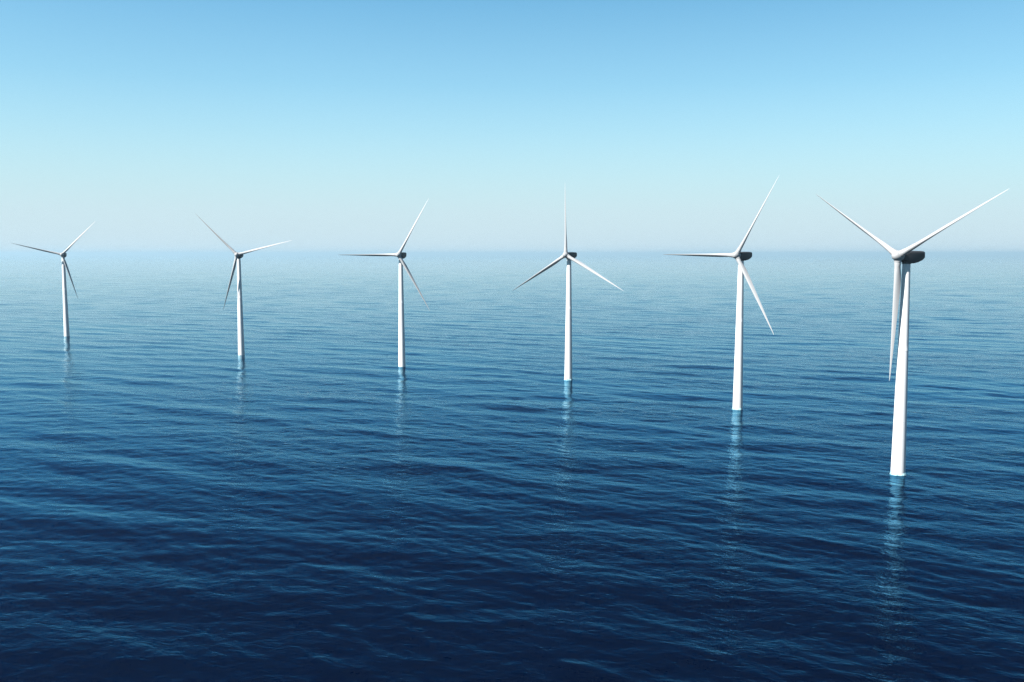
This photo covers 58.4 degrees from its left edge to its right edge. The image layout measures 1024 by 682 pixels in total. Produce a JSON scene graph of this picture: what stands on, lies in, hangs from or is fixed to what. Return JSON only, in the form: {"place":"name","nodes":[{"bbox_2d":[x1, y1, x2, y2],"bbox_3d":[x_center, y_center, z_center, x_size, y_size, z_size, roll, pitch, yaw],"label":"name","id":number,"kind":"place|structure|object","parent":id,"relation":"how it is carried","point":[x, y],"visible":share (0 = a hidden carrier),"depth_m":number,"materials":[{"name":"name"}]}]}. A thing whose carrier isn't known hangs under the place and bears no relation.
{"place":"outdoors","nodes":[
{"label":"outdoors","id":0,"kind":"place"},
{"bbox_2d":[0,255,1023,681],"bbox_3d":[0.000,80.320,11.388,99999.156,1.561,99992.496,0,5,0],"label":"sea","id":1,"kind":"structure","parent":0,"point":[314,483],"depth_m":341.78,"materials":[{"name":"liquid"}]},
{"bbox_2d":[13,228,88,335],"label":"wind turbine","id":2,"kind":"object","parent":1,"relation":"in","point":[63,254],"visible":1,"depth_m":898.88,"materials":[{"name":"paint"}]},
{"bbox_2d":[198,216,291,354],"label":"wind turbine","id":3,"kind":"object","parent":1,"relation":"in","point":[237,260],"visible":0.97,"depth_m":732.59,"materials":[{"name":"paint"}]},
{"bbox_2d":[347,200,428,366],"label":"wind turbine","id":4,"kind":"object","parent":1,"relation":"in","point":[400,255],"visible":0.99,"depth_m":655.17,"materials":[{"name":"paint"}]},
{"bbox_2d":[514,200,621,379],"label":"wind turbine","id":5,"kind":"object","parent":1,"relation":"in","point":[569,256],"visible":0.98,"depth_m":586.16,"materials":[{"name":"paint"}]},
{"bbox_2d":[664,176,778,408],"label":"wind turbine","id":6,"kind":"object","parent":1,"relation":"in","point":[739,256],"visible":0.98,"depth_m":474.17,"materials":[{"name":"paint"}]},
{"bbox_2d":[816,188,1009,474],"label":"wind turbine","id":7,"kind":"object","parent":1,"relation":"in","point":[907,256],"visible":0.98,"depth_m":332.58,"materials":[{"name":"paint"}]},
{"bbox_2d":[0,0,1023,255],"label":"sky","id":8,"kind":"structure","parent":0,"point":[326,127],"materials":[{"name":"blue"}]}
]}

